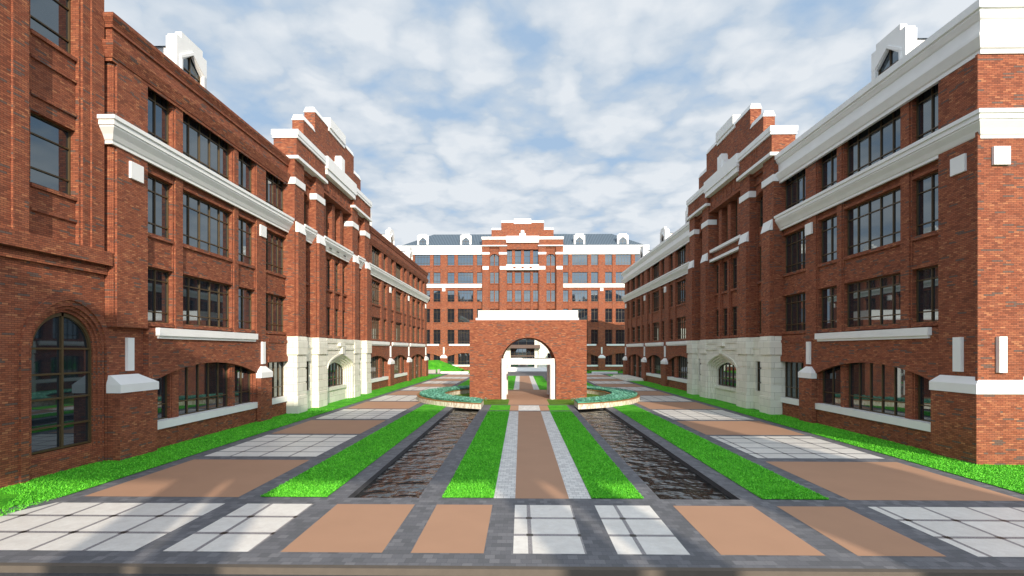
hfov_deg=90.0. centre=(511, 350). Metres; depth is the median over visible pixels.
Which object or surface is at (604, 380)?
clay paving
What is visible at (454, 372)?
stone bench
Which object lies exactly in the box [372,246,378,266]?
window
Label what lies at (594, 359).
window
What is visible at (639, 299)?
window
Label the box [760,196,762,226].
window
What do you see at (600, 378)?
tile paving
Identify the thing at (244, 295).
window
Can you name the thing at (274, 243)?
window
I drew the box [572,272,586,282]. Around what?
window
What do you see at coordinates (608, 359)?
window
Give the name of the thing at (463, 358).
window
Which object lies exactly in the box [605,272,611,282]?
window
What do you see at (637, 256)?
window
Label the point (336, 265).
window
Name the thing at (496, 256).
window
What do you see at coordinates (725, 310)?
window
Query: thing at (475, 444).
lawn
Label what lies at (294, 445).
tile paving
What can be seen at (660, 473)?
water
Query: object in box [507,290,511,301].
window
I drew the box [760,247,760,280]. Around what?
window
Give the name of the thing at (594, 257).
window
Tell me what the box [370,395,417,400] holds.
tile paving
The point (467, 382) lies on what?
lawn
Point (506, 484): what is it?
light paving
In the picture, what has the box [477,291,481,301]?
window
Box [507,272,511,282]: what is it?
window
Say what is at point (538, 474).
clay paving
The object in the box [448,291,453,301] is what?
window
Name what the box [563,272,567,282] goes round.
window
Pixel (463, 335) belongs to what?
window
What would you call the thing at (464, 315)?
window
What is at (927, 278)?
window
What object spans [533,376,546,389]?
lawn
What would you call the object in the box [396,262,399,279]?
window
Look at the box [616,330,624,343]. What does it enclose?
window
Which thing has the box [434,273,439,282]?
window
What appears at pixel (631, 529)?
tile paving
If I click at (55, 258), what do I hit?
brick tower
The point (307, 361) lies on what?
window
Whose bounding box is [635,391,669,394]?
clay paving
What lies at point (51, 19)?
window
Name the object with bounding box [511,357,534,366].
door
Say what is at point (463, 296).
window
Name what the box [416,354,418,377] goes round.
door
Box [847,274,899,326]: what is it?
window
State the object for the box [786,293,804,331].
window
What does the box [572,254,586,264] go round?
window
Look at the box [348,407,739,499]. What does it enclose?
canal lining
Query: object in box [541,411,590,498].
light paving
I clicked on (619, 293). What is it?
window
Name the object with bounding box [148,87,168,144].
window
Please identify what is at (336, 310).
window
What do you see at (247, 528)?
tile paving
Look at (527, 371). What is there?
grey paving strip
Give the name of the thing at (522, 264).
academic building
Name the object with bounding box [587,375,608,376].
clay paving
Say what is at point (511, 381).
lawn
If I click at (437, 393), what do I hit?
hedge
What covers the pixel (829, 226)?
window
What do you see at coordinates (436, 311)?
window
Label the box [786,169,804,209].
window
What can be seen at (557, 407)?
lawn
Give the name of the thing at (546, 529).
tile paving
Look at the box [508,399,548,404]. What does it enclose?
clay paving
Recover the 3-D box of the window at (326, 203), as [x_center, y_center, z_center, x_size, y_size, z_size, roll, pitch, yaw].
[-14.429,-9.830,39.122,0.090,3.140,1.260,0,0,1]
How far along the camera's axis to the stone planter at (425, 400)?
36.66 m
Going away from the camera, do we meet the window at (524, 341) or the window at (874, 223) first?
the window at (874, 223)
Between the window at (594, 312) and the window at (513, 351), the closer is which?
the window at (594, 312)
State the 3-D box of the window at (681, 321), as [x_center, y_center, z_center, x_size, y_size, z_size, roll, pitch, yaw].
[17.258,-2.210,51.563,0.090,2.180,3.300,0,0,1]
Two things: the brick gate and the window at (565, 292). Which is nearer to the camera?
the brick gate
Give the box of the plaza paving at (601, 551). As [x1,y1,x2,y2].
[0,373,1023,569]
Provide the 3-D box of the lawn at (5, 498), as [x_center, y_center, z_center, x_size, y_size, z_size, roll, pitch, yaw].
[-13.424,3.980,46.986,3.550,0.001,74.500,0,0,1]
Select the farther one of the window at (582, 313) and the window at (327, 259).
the window at (582, 313)
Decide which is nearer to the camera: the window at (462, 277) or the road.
the road
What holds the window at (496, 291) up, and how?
in the academic building at (522, 264)
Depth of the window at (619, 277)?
100.27 m
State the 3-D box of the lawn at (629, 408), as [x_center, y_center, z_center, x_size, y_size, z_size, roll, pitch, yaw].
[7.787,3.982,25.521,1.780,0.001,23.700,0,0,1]
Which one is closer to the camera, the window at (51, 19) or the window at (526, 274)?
the window at (51, 19)
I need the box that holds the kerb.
[0,562,1023,575]
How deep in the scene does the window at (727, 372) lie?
39.88 m
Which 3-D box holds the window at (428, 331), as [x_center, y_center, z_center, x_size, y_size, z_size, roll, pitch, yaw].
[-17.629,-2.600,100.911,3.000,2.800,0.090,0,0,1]
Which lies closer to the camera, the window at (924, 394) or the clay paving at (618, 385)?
the window at (924, 394)
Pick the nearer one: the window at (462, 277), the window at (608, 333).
the window at (608, 333)
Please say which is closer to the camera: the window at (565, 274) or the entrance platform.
the entrance platform
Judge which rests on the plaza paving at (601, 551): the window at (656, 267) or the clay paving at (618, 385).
the clay paving at (618, 385)
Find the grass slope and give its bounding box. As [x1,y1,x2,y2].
[428,360,463,372]
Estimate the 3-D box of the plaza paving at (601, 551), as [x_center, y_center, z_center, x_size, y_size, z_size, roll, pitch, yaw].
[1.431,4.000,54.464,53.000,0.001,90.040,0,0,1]
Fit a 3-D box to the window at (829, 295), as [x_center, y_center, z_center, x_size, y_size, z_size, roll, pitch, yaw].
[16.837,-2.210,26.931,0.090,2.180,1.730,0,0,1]
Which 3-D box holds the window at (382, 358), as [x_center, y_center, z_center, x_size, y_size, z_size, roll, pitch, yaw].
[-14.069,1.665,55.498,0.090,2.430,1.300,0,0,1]
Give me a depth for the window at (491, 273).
100.61 m
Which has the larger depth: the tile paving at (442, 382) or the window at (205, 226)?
the tile paving at (442, 382)
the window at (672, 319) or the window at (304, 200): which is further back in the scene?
the window at (672, 319)
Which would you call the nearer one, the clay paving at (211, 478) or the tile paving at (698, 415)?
the clay paving at (211, 478)
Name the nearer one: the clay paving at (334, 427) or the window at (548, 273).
the clay paving at (334, 427)
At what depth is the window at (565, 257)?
100.44 m
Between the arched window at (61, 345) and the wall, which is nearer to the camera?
the arched window at (61, 345)
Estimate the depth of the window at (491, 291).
100.61 m
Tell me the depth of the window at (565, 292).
100.44 m
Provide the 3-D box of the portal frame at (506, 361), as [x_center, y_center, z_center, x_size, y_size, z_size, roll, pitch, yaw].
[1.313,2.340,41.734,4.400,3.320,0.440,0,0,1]
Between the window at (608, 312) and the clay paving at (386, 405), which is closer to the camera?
the clay paving at (386, 405)
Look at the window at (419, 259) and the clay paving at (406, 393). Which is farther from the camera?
the window at (419, 259)
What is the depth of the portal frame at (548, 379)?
46.02 m
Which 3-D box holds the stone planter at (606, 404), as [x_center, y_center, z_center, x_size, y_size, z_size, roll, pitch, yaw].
[7.567,3.808,43.077,5.910,0.385,17.183,0,0,1]
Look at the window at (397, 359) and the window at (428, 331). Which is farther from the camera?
the window at (428, 331)
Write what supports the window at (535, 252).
in the academic building at (522, 264)
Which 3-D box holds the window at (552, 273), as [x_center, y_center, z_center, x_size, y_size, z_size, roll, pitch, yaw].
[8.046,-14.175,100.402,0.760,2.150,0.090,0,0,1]
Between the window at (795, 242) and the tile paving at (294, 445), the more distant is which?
the window at (795, 242)
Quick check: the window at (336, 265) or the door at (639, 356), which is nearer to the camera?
the window at (336, 265)
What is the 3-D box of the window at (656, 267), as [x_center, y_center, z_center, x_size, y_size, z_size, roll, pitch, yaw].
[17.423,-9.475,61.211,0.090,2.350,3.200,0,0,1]
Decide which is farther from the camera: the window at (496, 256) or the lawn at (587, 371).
the window at (496, 256)
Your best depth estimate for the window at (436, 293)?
100.88 m
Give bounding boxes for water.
[354,409,479,497]
[576,409,731,499]
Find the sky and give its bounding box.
[104,0,976,249]
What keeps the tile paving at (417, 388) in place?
on the plaza paving at (601, 551)
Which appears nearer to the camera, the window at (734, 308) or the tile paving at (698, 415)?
the tile paving at (698, 415)
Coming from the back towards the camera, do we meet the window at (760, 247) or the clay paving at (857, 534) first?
the window at (760, 247)
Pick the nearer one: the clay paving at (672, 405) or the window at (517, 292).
the clay paving at (672, 405)
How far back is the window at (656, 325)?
61.82 m
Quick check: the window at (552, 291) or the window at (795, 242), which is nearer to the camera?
the window at (795, 242)
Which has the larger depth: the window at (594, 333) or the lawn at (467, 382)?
the window at (594, 333)
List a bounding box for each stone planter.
[417,389,483,408]
[574,389,639,408]
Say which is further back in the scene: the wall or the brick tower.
the wall
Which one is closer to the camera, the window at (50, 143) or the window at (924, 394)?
the window at (50, 143)
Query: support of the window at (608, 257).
in the academic building at (522, 264)
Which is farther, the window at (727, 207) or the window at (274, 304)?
the window at (727, 207)
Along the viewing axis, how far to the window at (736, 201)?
39.17 m
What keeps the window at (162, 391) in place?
in the academic building at (253, 275)
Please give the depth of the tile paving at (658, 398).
42.30 m
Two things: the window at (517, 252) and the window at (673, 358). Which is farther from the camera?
the window at (517, 252)
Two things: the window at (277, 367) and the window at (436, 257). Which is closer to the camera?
the window at (277, 367)
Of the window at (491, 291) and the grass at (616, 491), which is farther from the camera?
the window at (491, 291)
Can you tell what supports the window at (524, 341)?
in the academic building at (522, 264)
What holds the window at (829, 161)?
in the academic building at (854, 263)
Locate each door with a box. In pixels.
[411,356,413,378]
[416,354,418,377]
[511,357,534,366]
[633,354,635,376]
[639,356,640,377]
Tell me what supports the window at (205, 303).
in the academic building at (253, 275)
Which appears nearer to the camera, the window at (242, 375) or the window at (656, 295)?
the window at (242, 375)
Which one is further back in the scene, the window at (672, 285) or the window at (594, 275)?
the window at (594, 275)
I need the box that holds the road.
[0,573,383,575]
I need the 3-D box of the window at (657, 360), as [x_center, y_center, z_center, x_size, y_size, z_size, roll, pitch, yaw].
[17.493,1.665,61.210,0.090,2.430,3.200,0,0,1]
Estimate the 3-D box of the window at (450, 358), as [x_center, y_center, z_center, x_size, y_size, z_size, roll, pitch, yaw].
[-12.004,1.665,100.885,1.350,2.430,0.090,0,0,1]
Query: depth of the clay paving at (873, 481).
15.46 m
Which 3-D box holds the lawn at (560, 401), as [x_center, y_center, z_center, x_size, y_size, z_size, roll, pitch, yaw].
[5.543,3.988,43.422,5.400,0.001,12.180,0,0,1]
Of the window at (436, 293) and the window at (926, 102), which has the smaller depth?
the window at (926, 102)
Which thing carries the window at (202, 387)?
in the academic building at (253, 275)
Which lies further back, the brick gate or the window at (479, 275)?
the window at (479, 275)
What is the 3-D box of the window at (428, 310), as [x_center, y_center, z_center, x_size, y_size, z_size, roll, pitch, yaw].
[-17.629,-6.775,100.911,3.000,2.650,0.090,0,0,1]
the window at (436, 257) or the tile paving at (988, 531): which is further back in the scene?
the window at (436, 257)
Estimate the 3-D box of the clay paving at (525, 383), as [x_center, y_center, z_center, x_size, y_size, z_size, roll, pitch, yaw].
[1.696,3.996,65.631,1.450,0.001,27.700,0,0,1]
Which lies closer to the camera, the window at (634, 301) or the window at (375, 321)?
the window at (375, 321)
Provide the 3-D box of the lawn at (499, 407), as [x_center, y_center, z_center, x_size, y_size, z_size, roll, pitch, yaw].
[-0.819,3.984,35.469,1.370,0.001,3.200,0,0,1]
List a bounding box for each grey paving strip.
[228,497,861,505]
[508,371,546,372]
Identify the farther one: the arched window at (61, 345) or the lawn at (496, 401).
the lawn at (496, 401)
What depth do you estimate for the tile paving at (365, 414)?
31.79 m
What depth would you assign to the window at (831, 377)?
26.94 m
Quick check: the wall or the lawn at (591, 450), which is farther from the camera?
the wall
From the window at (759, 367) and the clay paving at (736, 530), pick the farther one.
the window at (759, 367)
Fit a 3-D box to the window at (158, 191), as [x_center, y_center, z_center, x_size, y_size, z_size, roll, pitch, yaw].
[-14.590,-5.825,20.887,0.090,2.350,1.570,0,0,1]
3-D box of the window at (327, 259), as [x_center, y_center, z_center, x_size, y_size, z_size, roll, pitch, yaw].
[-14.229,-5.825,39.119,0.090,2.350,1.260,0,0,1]
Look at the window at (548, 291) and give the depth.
100.42 m
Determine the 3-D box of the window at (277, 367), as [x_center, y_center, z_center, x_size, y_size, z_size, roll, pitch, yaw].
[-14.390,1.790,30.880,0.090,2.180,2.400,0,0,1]
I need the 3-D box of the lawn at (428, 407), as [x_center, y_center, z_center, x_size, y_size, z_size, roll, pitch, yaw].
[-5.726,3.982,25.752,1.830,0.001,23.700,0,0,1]
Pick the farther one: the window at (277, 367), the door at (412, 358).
the door at (412, 358)
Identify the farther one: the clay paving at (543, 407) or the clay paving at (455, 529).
the clay paving at (543, 407)
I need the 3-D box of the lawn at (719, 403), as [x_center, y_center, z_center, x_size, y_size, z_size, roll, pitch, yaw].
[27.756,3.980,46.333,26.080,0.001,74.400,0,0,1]
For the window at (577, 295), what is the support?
in the academic building at (522, 264)
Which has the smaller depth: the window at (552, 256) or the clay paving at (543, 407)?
the clay paving at (543, 407)
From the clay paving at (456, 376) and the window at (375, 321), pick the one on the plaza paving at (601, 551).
the clay paving at (456, 376)
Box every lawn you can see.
[0,374,444,507]
[260,404,445,496]
[442,411,507,497]
[457,393,508,404]
[458,379,469,386]
[461,370,621,372]
[489,405,509,409]
[508,376,515,388]
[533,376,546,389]
[547,394,601,404]
[547,405,570,410]
[551,411,636,497]
[606,374,1023,493]
[614,405,818,498]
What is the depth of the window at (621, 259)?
100.25 m
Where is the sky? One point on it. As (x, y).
(454, 116)
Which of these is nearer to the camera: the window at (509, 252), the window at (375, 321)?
the window at (375, 321)
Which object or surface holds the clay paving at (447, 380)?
on the plaza paving at (601, 551)
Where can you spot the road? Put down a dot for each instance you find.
(59, 574)
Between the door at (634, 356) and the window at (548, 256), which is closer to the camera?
the door at (634, 356)
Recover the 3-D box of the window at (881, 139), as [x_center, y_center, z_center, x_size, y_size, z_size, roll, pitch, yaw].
[16.781,-9.475,23.647,0.090,2.350,3.900,0,0,1]
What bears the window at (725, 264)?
in the academic building at (854, 263)
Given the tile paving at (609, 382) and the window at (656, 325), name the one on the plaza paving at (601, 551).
the tile paving at (609, 382)
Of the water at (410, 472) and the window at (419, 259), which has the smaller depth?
the water at (410, 472)
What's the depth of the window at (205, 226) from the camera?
24.30 m
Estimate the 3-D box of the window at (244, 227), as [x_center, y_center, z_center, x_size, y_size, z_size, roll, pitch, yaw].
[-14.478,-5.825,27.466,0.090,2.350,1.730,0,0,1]
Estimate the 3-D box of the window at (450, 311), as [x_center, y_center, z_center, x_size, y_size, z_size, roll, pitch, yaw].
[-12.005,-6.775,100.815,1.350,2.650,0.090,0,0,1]
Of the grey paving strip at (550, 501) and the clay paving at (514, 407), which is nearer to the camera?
the grey paving strip at (550, 501)
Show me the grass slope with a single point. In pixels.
(437, 364)
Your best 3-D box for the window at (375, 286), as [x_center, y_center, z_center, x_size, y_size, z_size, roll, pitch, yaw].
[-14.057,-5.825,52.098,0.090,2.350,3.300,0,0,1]
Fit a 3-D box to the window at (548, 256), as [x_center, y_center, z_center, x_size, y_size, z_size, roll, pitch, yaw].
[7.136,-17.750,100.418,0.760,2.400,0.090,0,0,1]
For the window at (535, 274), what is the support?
in the academic building at (522, 264)
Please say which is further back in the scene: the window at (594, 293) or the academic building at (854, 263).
the window at (594, 293)
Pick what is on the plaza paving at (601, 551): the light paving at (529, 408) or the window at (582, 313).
the light paving at (529, 408)
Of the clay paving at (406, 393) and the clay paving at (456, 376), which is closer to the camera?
the clay paving at (406, 393)
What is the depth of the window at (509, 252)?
100.79 m
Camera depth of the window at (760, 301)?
34.73 m
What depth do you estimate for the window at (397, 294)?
62.05 m
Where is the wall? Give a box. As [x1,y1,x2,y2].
[428,369,439,372]
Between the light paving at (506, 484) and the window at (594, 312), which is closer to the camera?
the light paving at (506, 484)
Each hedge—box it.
[419,385,488,402]
[570,386,637,402]
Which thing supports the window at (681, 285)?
in the academic building at (854, 263)
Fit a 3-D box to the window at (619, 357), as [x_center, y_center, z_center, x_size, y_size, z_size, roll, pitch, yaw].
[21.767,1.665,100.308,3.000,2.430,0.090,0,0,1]
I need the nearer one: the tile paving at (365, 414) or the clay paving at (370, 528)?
the clay paving at (370, 528)
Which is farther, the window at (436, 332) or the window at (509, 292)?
the window at (436, 332)
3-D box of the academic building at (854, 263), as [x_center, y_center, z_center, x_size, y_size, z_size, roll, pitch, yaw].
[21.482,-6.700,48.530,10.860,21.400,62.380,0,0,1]
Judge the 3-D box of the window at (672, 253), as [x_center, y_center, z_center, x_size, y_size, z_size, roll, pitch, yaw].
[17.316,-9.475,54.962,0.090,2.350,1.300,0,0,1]
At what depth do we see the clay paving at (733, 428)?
26.11 m
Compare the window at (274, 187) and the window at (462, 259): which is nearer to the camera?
the window at (274, 187)
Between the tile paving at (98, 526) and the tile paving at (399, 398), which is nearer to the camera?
the tile paving at (98, 526)
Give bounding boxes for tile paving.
[0,503,224,550]
[164,504,312,551]
[206,435,356,456]
[316,409,406,418]
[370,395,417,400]
[403,387,439,389]
[424,381,459,382]
[436,377,467,378]
[513,505,586,553]
[587,377,615,378]
[590,381,632,383]
[595,505,689,554]
[614,387,655,390]
[640,396,689,400]
[653,410,753,419]
[710,436,884,458]
[869,507,1023,556]
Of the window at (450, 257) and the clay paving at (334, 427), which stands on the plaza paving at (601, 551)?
the clay paving at (334, 427)
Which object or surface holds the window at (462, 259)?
in the academic building at (522, 264)
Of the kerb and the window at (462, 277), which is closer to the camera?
the kerb
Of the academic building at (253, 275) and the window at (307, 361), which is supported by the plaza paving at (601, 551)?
the academic building at (253, 275)
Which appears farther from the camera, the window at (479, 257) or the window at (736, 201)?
the window at (479, 257)
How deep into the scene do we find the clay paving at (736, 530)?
11.22 m
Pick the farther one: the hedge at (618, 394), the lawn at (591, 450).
the hedge at (618, 394)
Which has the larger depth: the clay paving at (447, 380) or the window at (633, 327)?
the window at (633, 327)
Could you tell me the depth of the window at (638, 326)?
70.74 m
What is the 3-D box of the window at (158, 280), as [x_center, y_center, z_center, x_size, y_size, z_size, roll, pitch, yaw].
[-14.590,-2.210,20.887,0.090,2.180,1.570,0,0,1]
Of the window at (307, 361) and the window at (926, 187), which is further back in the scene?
the window at (307, 361)
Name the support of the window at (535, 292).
in the academic building at (522, 264)
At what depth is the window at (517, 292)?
100.56 m
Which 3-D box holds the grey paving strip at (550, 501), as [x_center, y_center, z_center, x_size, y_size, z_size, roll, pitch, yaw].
[0.776,3.997,13.509,16.450,0.001,0.520,0,0,1]
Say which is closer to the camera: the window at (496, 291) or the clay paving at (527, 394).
the clay paving at (527, 394)
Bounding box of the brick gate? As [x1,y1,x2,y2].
[470,310,586,398]
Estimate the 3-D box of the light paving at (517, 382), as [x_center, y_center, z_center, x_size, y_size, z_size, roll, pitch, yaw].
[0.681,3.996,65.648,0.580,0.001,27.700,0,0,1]
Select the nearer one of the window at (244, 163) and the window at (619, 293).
the window at (244, 163)
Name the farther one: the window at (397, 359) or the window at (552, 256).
the window at (552, 256)
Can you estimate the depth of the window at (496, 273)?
100.61 m
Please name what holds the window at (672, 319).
in the academic building at (854, 263)
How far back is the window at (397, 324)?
62.25 m
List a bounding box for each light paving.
[494,411,517,497]
[514,376,519,389]
[518,405,539,410]
[529,376,538,389]
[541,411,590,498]
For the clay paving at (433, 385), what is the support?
on the plaza paving at (601, 551)
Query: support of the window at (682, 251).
in the academic building at (854, 263)
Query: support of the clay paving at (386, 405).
on the plaza paving at (601, 551)
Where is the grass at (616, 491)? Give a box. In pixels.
[0,409,1023,515]
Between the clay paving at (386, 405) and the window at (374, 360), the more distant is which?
the window at (374, 360)
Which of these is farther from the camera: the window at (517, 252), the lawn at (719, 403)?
the window at (517, 252)
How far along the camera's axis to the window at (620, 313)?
100.27 m
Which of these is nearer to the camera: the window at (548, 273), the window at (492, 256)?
the window at (548, 273)
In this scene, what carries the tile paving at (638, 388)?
on the plaza paving at (601, 551)
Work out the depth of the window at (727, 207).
40.93 m
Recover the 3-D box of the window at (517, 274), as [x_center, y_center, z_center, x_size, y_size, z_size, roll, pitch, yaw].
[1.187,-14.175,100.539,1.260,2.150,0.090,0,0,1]
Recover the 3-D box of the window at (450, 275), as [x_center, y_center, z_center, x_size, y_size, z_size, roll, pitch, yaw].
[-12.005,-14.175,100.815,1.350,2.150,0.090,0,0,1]
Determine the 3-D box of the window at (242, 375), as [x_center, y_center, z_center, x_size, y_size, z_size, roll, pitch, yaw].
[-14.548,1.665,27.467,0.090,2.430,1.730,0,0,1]
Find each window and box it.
[30,0,70,53]
[30,112,70,194]
[32,313,90,454]
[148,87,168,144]
[148,175,168,238]
[148,268,168,322]
[156,375,166,419]
[179,362,226,415]
[183,112,228,179]
[183,192,228,257]
[183,275,228,327]
[235,365,249,404]
[238,151,250,192]
[238,218,250,264]
[238,288,250,329]
[266,171,282,211]
[266,231,282,274]
[266,294,282,331]
[268,362,282,397]
[304,200,305,223]
[306,361,307,389]
[326,203,326,235]
[327,259,328,288]
[327,307,328,334]
[328,362,342,386]
[335,263,337,291]
[335,309,337,335]
[370,356,377,378]
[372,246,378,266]
[372,280,378,304]
[372,317,378,338]
[382,358,383,376]
[394,355,399,373]
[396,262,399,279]
[396,292,399,311]
[396,323,399,340]
[415,255,429,264]
[427,309,429,321]
[427,330,429,343]
[434,255,439,264]
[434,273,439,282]
[434,291,439,301]
[434,309,439,321]
[434,330,439,343]
[448,255,453,264]
[448,273,453,282]
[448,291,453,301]
[448,309,453,321]
[448,330,453,343]
[448,355,453,364]
[458,255,472,264]
[458,273,472,282]
[458,291,472,301]
[458,309,472,321]
[458,330,469,343]
[458,353,469,364]
[477,255,481,264]
[477,273,481,282]
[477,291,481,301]
[490,255,493,265]
[490,272,493,282]
[490,290,493,301]
[495,255,498,265]
[495,272,498,282]
[495,290,498,301]
[507,250,511,264]
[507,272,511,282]
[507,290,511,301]
[511,349,534,354]
[512,339,534,344]
[515,250,520,264]
[515,272,520,282]
[515,290,520,301]
[524,250,529,264]
[524,272,529,282]
[524,290,529,301]
[533,250,537,263]
[533,272,537,282]
[533,290,537,301]
[546,254,549,265]
[547,272,549,282]
[547,290,549,301]
[551,254,554,265]
[551,272,554,282]
[551,290,554,301]
[563,254,567,264]
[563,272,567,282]
[563,290,567,301]
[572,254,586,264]
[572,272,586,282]
[572,290,586,301]
[572,309,586,319]
[591,254,597,264]
[591,272,597,282]
[591,290,597,301]
[591,309,597,321]
[591,330,597,343]
[591,355,597,364]
[605,254,611,264]
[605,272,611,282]
[605,290,611,301]
[605,309,611,321]
[605,330,611,343]
[605,355,611,364]
[616,254,630,264]
[616,272,622,282]
[616,290,624,300]
[616,309,624,321]
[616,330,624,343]
[616,353,624,364]
[633,301,634,317]
[633,327,634,341]
[635,254,639,261]
[638,299,639,315]
[638,326,639,341]
[654,262,658,279]
[654,291,658,311]
[654,322,658,340]
[654,355,660,374]
[671,253,672,270]
[671,285,672,306]
[671,319,672,339]
[672,358,673,376]
[678,245,685,266]
[678,280,685,304]
[678,317,685,338]
[679,356,687,378]
[719,363,735,387]
[724,262,726,290]
[724,308,726,335]
[727,207,727,240]
[733,257,736,287]
[733,306,736,334]
[736,201,736,235]
[758,361,760,390]
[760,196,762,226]
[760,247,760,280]
[760,301,760,332]
[785,362,802,398]
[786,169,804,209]
[786,229,804,272]
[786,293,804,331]
[822,148,836,190]
[822,215,836,262]
[822,286,836,328]
[823,365,840,405]
[847,108,899,177]
[847,188,899,255]
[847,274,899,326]
[849,363,904,417]
[916,84,937,140]
[916,172,937,235]
[916,266,937,322]
[918,375,930,421]
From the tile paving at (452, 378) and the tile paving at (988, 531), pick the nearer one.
the tile paving at (988, 531)
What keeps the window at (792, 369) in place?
in the academic building at (854, 263)
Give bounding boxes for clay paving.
[86,459,308,496]
[271,420,384,433]
[281,504,414,552]
[349,402,419,408]
[388,391,420,394]
[411,504,491,552]
[412,384,454,386]
[430,379,463,380]
[442,375,469,376]
[507,390,549,398]
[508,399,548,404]
[510,405,518,410]
[515,411,568,498]
[519,376,533,389]
[539,405,549,410]
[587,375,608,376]
[587,379,622,380]
[596,384,642,386]
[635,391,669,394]
[637,402,716,408]
[674,506,825,555]
[677,421,803,434]
[767,462,1023,500]
[777,506,944,555]
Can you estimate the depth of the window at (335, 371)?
40.41 m
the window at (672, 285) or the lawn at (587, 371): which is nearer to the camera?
the window at (672, 285)
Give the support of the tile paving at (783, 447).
on the plaza paving at (601, 551)
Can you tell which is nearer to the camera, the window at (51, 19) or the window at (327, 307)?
the window at (51, 19)
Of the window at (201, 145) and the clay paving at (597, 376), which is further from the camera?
the clay paving at (597, 376)
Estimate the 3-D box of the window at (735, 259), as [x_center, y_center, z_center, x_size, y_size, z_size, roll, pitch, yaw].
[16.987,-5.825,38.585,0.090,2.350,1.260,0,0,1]
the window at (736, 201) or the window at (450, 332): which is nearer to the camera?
the window at (736, 201)
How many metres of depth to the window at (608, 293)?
100.29 m
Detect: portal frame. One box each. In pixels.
[501,358,554,398]
[507,358,549,394]
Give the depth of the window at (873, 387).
23.63 m
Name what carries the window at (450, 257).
in the academic building at (522, 264)
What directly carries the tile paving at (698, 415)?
on the plaza paving at (601, 551)
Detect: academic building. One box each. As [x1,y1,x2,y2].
[97,12,429,460]
[397,219,648,370]
[621,0,1023,464]
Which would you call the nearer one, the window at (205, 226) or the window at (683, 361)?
the window at (205, 226)
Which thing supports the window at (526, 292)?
in the academic building at (522, 264)
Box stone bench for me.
[440,371,468,372]
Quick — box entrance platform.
[611,375,643,380]
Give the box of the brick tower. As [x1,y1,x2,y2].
[0,0,112,487]
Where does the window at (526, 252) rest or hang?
in the academic building at (522, 264)
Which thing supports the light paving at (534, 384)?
on the plaza paving at (601, 551)

